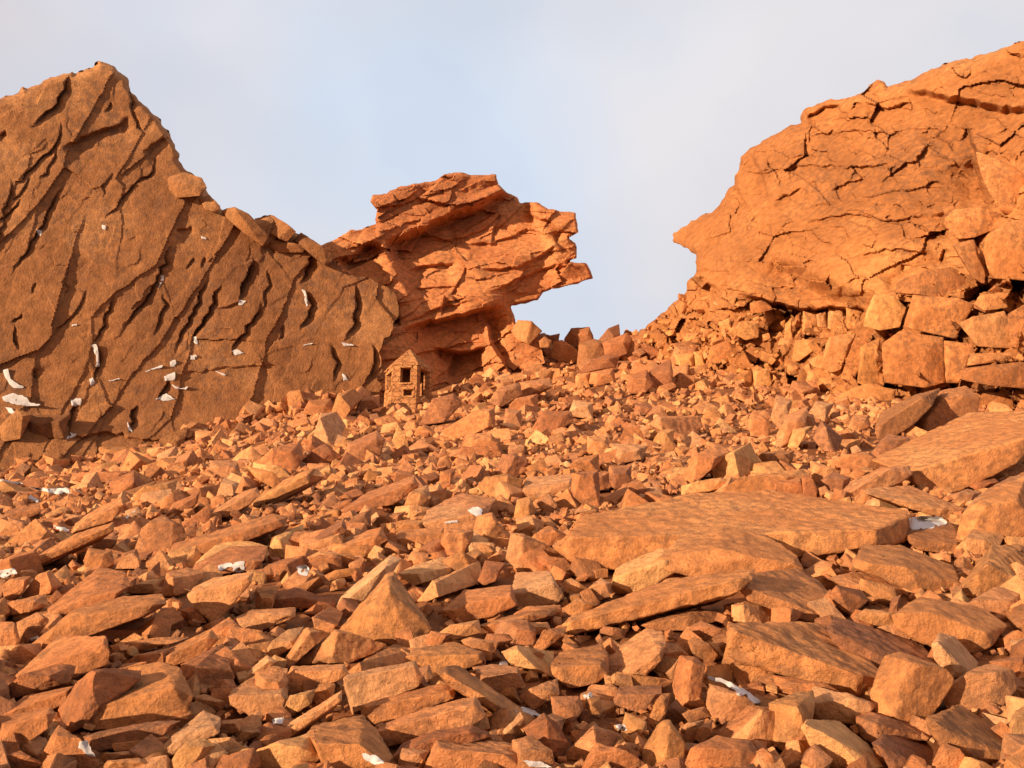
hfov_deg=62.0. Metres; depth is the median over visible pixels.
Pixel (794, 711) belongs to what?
boulder
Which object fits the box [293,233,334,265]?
rock
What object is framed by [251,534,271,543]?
rock
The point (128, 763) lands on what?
rock
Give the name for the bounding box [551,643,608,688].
boulder
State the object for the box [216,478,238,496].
rock
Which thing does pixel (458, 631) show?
rock
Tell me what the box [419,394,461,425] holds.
rock
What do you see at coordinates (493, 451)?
rock
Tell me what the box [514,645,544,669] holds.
rock
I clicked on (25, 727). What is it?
boulder
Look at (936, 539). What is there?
boulder
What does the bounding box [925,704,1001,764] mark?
boulder
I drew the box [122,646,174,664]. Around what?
rock
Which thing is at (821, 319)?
rock block
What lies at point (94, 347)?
snow patch
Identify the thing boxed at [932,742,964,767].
rock
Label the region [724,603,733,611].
rock
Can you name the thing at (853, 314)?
rock block
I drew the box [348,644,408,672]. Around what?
rock
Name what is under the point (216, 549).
boulder
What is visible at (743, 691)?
snow patch
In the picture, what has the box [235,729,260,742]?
rock
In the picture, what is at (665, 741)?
boulder
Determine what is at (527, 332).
rock
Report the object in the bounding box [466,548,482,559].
rock
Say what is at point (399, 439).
rock
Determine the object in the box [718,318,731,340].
rock block
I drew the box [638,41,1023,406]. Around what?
cliff
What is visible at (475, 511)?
snow patch
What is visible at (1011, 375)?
rock block
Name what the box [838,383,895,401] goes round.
rock block
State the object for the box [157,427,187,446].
rock
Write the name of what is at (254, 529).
boulder
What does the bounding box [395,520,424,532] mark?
rock
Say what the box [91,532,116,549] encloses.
rock
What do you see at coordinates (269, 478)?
rock
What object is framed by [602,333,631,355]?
rock
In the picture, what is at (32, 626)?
rock
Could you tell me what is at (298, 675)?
boulder
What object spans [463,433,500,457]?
rock
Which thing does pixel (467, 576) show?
rock
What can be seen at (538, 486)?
rock
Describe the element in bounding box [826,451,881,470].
rock
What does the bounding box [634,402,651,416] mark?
rock
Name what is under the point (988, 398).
rock block
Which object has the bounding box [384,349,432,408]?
stone hut
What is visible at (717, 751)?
boulder
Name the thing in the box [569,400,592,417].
rock
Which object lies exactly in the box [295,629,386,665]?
boulder
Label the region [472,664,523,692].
boulder
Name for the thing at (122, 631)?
boulder
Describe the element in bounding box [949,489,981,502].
rock
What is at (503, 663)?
snow patch
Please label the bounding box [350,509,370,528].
rock
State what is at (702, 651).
rock
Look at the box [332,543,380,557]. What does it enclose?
rock
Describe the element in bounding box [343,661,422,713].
boulder
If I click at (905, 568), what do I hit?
boulder
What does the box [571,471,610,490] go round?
rock
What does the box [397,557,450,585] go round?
rock
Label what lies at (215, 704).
rock
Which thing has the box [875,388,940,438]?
boulder
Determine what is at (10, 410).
snow patch
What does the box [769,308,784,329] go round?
rock block
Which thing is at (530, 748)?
boulder
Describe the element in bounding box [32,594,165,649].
boulder
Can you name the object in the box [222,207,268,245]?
rock
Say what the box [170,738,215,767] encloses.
rock
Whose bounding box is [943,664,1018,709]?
boulder
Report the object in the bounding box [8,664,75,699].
boulder
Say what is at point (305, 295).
snow patch
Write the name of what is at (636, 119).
sky
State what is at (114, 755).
rock
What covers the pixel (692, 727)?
rock
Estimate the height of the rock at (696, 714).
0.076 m
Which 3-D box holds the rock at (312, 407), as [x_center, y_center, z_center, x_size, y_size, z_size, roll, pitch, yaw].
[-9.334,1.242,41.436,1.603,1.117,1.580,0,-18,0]
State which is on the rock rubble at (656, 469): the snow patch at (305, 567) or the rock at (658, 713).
the snow patch at (305, 567)
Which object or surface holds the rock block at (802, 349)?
attached to the cliff at (855, 201)
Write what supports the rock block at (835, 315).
attached to the cliff at (855, 201)
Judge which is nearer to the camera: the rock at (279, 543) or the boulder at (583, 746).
the boulder at (583, 746)
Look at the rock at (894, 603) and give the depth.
5.59 m
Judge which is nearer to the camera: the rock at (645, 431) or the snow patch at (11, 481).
the rock at (645, 431)
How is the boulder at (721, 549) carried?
on the ground
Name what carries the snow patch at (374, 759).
on the boulder at (347, 742)
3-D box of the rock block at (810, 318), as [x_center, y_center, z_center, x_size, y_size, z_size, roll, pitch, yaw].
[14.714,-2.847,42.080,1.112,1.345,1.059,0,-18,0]
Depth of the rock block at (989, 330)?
30.33 m
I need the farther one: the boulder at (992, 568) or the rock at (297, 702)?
the boulder at (992, 568)
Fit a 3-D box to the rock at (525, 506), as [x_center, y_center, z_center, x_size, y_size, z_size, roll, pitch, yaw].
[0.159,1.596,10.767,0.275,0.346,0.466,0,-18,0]
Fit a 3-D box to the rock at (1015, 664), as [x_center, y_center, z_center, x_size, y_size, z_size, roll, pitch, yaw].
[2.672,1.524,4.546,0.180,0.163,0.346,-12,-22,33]
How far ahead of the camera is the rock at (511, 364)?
51.30 m
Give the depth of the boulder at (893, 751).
3.56 m
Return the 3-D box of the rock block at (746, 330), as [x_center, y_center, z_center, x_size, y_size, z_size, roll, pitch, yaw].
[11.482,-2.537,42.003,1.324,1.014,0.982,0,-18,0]
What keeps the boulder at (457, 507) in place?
on the ground
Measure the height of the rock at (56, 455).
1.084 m
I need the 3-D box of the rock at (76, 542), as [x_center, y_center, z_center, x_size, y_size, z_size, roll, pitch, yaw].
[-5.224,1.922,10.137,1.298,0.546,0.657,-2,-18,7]
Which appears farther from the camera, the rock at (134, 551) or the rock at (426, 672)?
the rock at (134, 551)
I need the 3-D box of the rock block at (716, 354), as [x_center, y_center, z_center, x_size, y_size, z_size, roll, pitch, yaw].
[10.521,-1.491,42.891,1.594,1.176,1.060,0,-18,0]
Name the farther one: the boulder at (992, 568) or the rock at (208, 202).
the rock at (208, 202)
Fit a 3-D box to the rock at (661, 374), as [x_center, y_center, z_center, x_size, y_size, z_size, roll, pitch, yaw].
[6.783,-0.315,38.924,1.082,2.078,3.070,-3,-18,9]
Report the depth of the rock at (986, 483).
11.72 m
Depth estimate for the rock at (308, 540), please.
8.97 m
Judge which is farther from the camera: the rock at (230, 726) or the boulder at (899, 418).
the boulder at (899, 418)
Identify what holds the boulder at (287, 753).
on the ground
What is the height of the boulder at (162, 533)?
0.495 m
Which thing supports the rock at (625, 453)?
on the ground
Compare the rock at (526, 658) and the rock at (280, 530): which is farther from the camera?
the rock at (280, 530)
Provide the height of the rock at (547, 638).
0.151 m
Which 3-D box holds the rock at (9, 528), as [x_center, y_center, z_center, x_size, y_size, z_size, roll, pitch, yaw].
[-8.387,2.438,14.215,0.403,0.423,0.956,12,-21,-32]
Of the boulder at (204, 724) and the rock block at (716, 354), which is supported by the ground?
the boulder at (204, 724)
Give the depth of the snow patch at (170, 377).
42.83 m
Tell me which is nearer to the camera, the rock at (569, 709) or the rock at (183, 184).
the rock at (569, 709)
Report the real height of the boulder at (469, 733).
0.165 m
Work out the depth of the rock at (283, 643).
5.34 m
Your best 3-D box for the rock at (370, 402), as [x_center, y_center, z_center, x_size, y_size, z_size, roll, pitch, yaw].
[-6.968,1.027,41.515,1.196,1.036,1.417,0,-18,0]
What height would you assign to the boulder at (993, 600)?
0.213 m
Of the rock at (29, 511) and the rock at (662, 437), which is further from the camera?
the rock at (662, 437)
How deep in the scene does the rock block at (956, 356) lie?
29.92 m
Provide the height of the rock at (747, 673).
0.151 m
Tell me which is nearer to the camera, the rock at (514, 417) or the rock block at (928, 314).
the rock at (514, 417)
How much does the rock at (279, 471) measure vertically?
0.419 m
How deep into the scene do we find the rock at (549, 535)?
8.78 m
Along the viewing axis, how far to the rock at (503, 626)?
5.55 m
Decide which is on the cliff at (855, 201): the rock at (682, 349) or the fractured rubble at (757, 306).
the fractured rubble at (757, 306)
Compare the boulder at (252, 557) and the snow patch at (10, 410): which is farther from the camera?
the snow patch at (10, 410)
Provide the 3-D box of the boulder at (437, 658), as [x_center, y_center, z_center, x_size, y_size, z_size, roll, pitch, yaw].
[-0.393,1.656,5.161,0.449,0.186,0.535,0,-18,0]
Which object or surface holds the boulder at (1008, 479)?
on the ground
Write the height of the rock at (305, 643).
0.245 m
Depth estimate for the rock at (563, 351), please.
52.95 m
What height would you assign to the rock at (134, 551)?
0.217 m
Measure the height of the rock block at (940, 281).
1.344 m
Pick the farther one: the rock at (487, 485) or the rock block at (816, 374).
the rock block at (816, 374)
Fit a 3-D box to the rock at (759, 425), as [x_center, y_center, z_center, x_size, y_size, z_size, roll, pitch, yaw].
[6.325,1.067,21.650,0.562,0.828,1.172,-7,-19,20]
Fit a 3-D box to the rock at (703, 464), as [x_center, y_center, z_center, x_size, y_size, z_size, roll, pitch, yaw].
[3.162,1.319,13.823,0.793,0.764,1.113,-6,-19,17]
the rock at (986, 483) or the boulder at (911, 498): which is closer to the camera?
the boulder at (911, 498)
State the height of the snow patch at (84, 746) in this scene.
0.070 m
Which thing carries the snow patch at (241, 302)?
on the cliff at (86, 154)
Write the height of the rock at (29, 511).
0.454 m
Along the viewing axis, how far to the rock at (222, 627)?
5.85 m
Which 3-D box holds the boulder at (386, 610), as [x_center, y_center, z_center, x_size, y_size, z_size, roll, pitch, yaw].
[-0.873,1.607,6.092,0.670,0.526,0.958,0,-18,0]
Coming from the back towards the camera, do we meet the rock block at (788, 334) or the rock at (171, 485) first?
the rock block at (788, 334)
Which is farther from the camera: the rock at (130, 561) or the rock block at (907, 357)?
the rock block at (907, 357)
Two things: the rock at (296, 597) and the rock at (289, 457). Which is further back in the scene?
the rock at (289, 457)
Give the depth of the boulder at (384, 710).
4.04 m
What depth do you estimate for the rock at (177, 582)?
7.62 m
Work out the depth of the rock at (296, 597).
6.83 m
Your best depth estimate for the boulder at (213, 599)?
6.44 m
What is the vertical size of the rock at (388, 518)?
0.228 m
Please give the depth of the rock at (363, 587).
6.75 m
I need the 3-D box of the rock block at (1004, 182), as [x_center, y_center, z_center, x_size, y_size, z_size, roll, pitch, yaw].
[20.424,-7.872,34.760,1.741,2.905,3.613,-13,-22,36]
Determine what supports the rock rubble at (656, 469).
on the ground
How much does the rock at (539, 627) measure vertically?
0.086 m
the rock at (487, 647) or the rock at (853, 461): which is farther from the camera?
the rock at (853, 461)
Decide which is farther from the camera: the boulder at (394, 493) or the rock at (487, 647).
the boulder at (394, 493)
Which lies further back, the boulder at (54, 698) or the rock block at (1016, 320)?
the rock block at (1016, 320)
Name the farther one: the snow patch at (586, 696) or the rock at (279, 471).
the rock at (279, 471)
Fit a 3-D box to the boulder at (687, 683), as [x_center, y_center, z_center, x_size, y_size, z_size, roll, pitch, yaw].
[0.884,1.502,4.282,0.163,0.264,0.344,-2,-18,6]
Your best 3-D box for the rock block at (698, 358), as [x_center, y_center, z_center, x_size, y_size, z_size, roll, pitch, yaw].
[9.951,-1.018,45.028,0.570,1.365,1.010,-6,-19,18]
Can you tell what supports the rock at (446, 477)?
on the ground
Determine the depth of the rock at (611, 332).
55.25 m
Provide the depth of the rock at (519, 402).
33.51 m
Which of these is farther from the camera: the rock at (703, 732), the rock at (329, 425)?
the rock at (329, 425)
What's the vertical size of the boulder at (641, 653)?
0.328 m
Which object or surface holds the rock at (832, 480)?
on the ground
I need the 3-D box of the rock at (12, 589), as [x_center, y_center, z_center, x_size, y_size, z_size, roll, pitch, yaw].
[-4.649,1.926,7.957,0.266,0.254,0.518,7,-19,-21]
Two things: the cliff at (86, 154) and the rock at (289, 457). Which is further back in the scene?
the cliff at (86, 154)
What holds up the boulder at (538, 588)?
on the ground
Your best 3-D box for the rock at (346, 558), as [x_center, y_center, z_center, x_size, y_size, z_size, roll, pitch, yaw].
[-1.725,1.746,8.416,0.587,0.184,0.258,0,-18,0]
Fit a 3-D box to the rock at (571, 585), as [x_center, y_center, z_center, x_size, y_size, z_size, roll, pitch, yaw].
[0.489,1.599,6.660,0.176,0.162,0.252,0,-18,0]
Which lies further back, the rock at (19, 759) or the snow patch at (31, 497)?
the snow patch at (31, 497)
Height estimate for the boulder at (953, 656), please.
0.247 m
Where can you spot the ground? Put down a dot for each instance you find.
(435, 624)
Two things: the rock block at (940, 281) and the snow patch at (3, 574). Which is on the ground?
the snow patch at (3, 574)
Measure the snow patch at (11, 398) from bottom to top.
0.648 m
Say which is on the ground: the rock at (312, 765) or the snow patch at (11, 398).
the rock at (312, 765)
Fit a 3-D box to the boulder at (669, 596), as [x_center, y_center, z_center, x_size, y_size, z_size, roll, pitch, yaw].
[0.985,1.498,5.821,1.321,0.444,0.755,0,-18,0]
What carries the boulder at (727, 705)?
on the ground
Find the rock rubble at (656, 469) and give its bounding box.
[0,329,1023,767]
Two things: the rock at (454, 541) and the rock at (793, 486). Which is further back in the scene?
the rock at (793, 486)
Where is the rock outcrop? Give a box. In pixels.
[322,172,592,401]
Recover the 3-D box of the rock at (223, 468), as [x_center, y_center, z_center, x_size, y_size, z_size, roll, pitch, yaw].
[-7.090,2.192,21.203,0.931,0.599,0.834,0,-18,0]
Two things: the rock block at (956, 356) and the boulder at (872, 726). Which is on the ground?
the boulder at (872, 726)
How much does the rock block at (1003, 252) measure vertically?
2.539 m
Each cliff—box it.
[0,61,398,478]
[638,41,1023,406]
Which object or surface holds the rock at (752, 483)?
on the ground
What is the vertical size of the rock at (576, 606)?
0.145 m
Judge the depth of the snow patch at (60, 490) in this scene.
26.49 m
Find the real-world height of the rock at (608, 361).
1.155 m
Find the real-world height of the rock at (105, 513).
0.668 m
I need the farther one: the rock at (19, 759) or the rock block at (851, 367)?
the rock block at (851, 367)
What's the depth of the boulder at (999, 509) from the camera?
7.72 m
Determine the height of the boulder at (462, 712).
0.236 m
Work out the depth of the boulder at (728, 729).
3.76 m
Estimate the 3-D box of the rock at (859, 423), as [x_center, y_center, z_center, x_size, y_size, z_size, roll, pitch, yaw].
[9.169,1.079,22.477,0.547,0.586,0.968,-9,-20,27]
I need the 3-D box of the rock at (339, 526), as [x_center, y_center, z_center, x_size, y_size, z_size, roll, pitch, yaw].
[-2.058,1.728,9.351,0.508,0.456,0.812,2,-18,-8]
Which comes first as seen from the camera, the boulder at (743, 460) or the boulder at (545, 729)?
the boulder at (545, 729)
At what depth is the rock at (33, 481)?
28.73 m
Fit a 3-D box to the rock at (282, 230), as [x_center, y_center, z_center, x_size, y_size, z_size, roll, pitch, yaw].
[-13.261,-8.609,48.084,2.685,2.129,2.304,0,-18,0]
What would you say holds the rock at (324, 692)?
on the ground
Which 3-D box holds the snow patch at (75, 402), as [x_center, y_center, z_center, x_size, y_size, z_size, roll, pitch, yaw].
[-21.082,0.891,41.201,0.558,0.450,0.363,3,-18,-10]
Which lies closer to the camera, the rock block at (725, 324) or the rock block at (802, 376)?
the rock block at (802, 376)
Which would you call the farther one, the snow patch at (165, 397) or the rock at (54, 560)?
the snow patch at (165, 397)
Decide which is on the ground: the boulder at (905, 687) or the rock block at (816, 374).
the boulder at (905, 687)
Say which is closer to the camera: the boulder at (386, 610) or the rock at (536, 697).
the rock at (536, 697)
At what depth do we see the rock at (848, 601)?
5.73 m
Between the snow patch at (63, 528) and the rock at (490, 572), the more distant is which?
the snow patch at (63, 528)
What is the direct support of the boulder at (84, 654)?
on the ground
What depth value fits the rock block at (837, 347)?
36.46 m
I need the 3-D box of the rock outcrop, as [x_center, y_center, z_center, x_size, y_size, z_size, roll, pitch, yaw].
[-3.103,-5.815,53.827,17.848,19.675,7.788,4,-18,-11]
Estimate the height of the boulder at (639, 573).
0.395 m
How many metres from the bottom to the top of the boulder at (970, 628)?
0.349 m
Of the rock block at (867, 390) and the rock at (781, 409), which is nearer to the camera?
the rock at (781, 409)
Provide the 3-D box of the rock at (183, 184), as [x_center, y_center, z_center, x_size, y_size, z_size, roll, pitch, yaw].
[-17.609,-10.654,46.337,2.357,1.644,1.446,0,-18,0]
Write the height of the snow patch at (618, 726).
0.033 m
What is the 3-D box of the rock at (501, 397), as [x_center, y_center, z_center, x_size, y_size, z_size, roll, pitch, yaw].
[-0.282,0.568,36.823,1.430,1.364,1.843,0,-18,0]
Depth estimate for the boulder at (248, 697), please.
4.25 m
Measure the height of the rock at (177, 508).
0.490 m
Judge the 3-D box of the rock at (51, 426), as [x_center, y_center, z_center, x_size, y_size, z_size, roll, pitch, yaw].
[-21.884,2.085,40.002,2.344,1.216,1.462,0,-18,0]
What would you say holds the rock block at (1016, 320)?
attached to the cliff at (855, 201)
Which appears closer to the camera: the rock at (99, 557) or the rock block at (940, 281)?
the rock at (99, 557)
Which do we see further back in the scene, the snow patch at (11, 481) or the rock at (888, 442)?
the snow patch at (11, 481)
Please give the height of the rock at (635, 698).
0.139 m
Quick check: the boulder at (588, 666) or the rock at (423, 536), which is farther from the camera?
the rock at (423, 536)
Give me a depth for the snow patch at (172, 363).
43.16 m
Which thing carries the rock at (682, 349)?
on the ground
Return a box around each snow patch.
[0,479,22,484]
[0,568,16,577]
[2,393,39,406]
[3,369,23,387]
[5,407,14,413]
[28,495,38,502]
[30,487,69,493]
[54,525,69,531]
[67,433,76,438]
[71,398,80,406]
[78,741,94,756]
[91,344,99,366]
[156,394,173,400]
[164,372,174,380]
[170,360,175,366]
[218,561,244,572]
[232,350,242,354]
[238,300,245,304]
[272,717,283,723]
[297,565,308,575]
[302,289,307,305]
[362,753,383,764]
[468,507,481,515]
[499,661,507,664]
[521,707,539,716]
[524,760,551,767]
[583,692,592,698]
[615,724,626,730]
[707,676,760,703]
[909,516,946,529]
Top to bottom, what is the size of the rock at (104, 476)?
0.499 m
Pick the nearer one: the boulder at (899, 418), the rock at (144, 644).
the rock at (144, 644)
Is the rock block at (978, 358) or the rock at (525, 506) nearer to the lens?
the rock at (525, 506)
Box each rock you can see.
[0,409,31,440]
[0,519,18,537]
[0,576,30,600]
[0,622,19,645]
[4,504,40,518]
[6,491,40,497]
[7,594,47,615]
[7,750,41,767]
[17,612,48,642]
[22,570,62,597]
[23,475,44,491]
[26,465,41,475]
[27,415,69,438]
[39,522,113,563]
[42,452,62,466]
[42,553,67,566]
[71,497,126,534]
[72,470,134,481]
[83,548,113,568]
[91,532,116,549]
[100,751,131,760]
[100,758,146,767]
[112,733,168,751]
[115,554,140,568]
[117,549,139,564]
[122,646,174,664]
[124,637,188,650]
[125,578,163,593]
[128,662,155,669]
[133,480,177,500]
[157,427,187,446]
[160,567,204,596]
[164,629,218,665]
[166,492,199,516]
[168,172,206,197]
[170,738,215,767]
[180,607,206,622]
[194,694,224,710]
[200,195,219,212]
[209,460,240,477]
[211,617,241,634]
[213,487,259,517]
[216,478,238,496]
[216,718,241,736]
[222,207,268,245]
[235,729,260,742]
[236,607,295,629]
[243,655,276,681]
[248,466,280,487]
[251,468,314,506]
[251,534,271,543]
[253,463,290,477]
[255,215,295,241]
[255,586,278,608]
[255,608,295,623]
[259,441,303,472]
[266,468,324,503]
[266,627,303,657]
[268,524,303,558]
[269,240,304,252]
[269,528,307,546]
[271,522,288,536]
[273,587,336,608]
[284,689,315,712]
[285,627,320,667]
[286,690,341,736]
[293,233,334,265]
[296,761,316,767]
[299,529,343,550]
[302,444,341,463]
[303,399,332,415]
[307,551,366,567]
[309,554,341,569]
[309,554,346,570]
[312,606,342,632]
[312,683,334,703]
[314,412,345,445]
[315,520,346,539]
[325,567,360,580]
[332,389,362,418]
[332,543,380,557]
[337,555,400,605]
[344,430,384,460]
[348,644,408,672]
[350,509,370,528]
[355,395,379,412]
[373,511,405,526]
[392,425,408,448]
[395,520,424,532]
[396,528,443,546]
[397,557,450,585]
[398,748,429,765]
[404,485,430,505]
[417,561,480,601]
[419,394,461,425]
[419,665,433,681]
[425,631,450,645]
[439,468,455,488]
[440,620,481,640]
[441,527,473,555]
[442,408,494,437]
[446,490,452,498]
[459,434,502,457]
[461,637,498,660]
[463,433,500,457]
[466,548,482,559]
[473,512,508,541]
[477,474,522,496]
[477,560,505,585]
[480,604,556,632]
[489,383,521,407]
[494,453,528,477]
[494,618,535,645]
[501,645,553,677]
[504,410,521,427]
[505,353,520,370]
[508,394,537,409]
[511,320,541,344]
[511,619,535,645]
[514,497,535,517]
[514,605,561,621]
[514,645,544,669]
[518,678,559,709]
[519,378,551,396]
[522,474,571,497]
[529,622,550,634]
[532,411,573,431]
[532,526,566,545]
[534,626,566,649]
[536,555,546,567]
[537,494,557,511]
[537,555,569,571]
[539,336,551,347]
[547,713,564,729]
[551,340,577,361]
[551,696,583,723]
[563,598,593,615]
[564,327,593,346]
[564,578,586,594]
[567,454,598,470]
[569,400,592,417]
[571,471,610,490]
[575,372,590,387]
[577,339,603,366]
[579,354,619,372]
[587,436,609,452]
[589,368,614,385]
[589,578,610,600]
[599,324,619,340]
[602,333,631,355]
[608,465,631,489]
[611,443,647,462]
[613,685,661,711]
[619,423,644,440]
[627,370,653,393]
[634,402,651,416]
[639,425,650,439]
[641,609,716,630]
[648,359,672,387]
[648,693,670,728]
[649,415,702,436]
[653,429,674,445]
[663,642,688,658]
[671,346,698,362]
[679,720,704,734]
[681,478,726,494]
[682,706,709,721]
[683,443,730,483]
[688,621,726,641]
[688,637,717,662]
[694,718,711,742]
[722,469,811,491]
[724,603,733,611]
[729,661,768,684]
[731,601,770,622]
[747,410,771,436]
[756,450,794,463]
[771,395,791,428]
[773,478,802,493]
[773,675,838,693]
[776,406,808,447]
[788,426,810,447]
[802,475,817,496]
[809,401,833,420]
[810,460,839,485]
[813,420,842,452]
[818,472,850,489]
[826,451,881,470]
[828,585,867,615]
[847,415,870,431]
[854,609,894,625]
[871,433,909,456]
[888,595,900,611]
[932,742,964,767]
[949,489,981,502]
[969,477,998,490]
[989,654,1023,676]
[1009,706,1023,733]
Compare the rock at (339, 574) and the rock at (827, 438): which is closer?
the rock at (339, 574)
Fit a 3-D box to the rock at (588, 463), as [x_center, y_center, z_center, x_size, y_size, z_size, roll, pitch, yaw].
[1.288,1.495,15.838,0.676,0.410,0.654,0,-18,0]
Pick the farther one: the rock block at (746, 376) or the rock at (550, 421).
the rock block at (746, 376)
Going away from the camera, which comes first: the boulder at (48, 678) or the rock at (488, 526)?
the boulder at (48, 678)
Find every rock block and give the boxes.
[673,341,695,345]
[674,353,693,366]
[693,350,704,365]
[707,341,735,362]
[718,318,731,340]
[733,321,758,339]
[733,370,751,385]
[753,368,771,385]
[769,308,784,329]
[784,318,792,338]
[792,339,813,361]
[795,312,801,323]
[797,361,809,381]
[802,311,817,336]
[806,369,827,389]
[816,311,826,327]
[822,333,855,372]
[828,307,844,328]
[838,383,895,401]
[839,329,872,382]
[846,308,862,327]
[857,338,880,384]
[863,294,905,329]
[882,331,944,387]
[895,267,979,300]
[904,295,973,338]
[944,341,974,382]
[945,206,1001,238]
[952,239,984,283]
[959,311,1010,348]
[960,362,1023,388]
[967,352,1012,365]
[975,293,1006,310]
[976,152,1023,213]
[976,393,1015,408]
[983,219,1023,280]
[1008,305,1023,347]
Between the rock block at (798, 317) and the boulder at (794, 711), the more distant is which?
the rock block at (798, 317)
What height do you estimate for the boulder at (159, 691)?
0.377 m
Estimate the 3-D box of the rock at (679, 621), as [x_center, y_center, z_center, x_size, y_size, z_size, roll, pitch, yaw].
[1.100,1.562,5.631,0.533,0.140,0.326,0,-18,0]
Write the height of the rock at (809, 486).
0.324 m
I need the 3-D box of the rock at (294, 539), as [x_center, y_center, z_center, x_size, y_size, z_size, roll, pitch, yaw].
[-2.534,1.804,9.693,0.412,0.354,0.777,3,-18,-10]
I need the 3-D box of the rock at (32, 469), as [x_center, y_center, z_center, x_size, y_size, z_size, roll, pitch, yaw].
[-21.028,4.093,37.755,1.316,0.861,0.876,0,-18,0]
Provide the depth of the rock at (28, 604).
7.06 m
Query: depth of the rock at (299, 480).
13.99 m
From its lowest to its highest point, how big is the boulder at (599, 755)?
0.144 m
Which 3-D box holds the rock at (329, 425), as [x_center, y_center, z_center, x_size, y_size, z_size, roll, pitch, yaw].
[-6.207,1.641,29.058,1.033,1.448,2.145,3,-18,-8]
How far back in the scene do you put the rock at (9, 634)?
5.86 m
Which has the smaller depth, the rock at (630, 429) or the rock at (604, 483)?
the rock at (604, 483)
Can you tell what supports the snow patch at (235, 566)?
on the boulder at (252, 557)
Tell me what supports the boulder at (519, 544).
on the ground
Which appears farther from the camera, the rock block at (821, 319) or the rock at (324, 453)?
the rock block at (821, 319)
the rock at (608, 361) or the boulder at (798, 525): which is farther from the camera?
the rock at (608, 361)
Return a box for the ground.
[1,358,1014,767]
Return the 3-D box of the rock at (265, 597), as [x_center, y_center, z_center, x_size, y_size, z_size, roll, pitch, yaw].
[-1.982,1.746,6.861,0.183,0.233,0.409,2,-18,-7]
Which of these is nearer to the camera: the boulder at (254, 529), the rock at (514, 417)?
the boulder at (254, 529)
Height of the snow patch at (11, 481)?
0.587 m
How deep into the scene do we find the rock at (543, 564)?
7.49 m
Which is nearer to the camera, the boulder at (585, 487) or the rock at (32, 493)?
the boulder at (585, 487)
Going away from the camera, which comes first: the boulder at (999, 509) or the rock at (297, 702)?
the rock at (297, 702)
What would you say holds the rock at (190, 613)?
on the ground
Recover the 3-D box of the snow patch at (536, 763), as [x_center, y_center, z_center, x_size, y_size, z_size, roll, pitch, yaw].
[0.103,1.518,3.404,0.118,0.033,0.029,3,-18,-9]
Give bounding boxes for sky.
[0,0,1023,340]
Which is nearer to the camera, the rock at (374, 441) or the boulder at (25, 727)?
the boulder at (25, 727)
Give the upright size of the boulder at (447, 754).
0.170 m
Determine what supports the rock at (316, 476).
on the ground
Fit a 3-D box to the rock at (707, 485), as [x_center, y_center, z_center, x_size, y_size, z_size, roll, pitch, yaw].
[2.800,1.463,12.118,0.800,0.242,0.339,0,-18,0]
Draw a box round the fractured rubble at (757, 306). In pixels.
[640,285,1023,407]
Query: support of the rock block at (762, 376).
attached to the cliff at (855, 201)
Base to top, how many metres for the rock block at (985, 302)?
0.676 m
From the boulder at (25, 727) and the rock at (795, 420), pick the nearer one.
the boulder at (25, 727)
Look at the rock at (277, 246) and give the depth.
47.07 m
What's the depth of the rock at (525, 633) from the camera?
5.41 m
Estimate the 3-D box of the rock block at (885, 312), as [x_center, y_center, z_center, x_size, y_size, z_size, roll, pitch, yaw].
[15.023,-2.743,34.585,1.872,1.476,1.275,0,-18,0]
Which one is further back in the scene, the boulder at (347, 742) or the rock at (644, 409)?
the rock at (644, 409)
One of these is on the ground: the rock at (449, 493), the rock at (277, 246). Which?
the rock at (449, 493)
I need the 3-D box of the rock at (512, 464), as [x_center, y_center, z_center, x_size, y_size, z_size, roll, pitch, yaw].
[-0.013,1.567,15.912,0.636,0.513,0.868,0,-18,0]
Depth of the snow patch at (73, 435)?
39.82 m
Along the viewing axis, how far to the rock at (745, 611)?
5.53 m
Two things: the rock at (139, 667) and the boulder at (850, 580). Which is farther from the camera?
the boulder at (850, 580)
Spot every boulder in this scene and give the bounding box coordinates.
[0,707,55,746]
[2,686,73,715]
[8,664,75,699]
[15,635,109,678]
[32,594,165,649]
[39,725,99,767]
[47,567,130,616]
[58,668,140,732]
[83,720,179,751]
[90,661,192,730]
[91,618,145,641]
[97,446,152,454]
[135,515,186,552]
[163,710,220,756]
[171,514,287,554]
[180,643,234,692]
[187,572,253,622]
[192,545,267,573]
[195,540,268,563]
[228,666,287,715]
[255,667,288,688]
[256,733,319,767]
[287,664,348,696]
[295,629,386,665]
[307,715,393,767]
[333,527,387,551]
[340,476,418,512]
[340,572,431,644]
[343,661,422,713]
[362,684,455,724]
[378,696,486,746]
[393,725,490,762]
[406,642,482,672]
[422,493,496,530]
[424,740,517,767]
[438,665,534,724]
[442,585,516,623]
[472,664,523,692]
[506,533,558,571]
[512,736,554,767]
[513,571,563,608]
[523,713,569,758]
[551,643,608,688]
[554,490,911,569]
[562,569,754,635]
[563,726,619,760]
[571,470,599,507]
[582,743,644,767]
[608,628,666,675]
[611,547,673,593]
[642,720,685,766]
[653,526,803,576]
[672,655,704,709]
[684,735,757,767]
[706,684,755,721]
[710,705,768,737]
[711,442,760,478]
[726,621,877,696]
[730,708,774,747]
[740,568,827,622]
[769,690,814,750]
[801,719,882,767]
[812,686,874,724]
[826,616,935,667]
[828,572,905,595]
[843,466,911,497]
[852,545,959,592]
[854,711,931,742]
[864,485,964,519]
[870,651,953,722]
[872,411,1023,491]
[872,734,932,767]
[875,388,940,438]
[892,597,1006,653]
[905,521,962,552]
[914,386,979,430]
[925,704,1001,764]
[931,632,977,677]
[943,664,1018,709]
[956,476,1023,544]
[959,475,1023,517]
[960,529,1003,556]
[960,544,1023,597]
[963,587,1020,613]
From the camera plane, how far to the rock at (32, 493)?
26.47 m
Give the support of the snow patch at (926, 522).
on the boulder at (936, 539)
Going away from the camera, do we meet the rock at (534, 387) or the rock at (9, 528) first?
the rock at (9, 528)

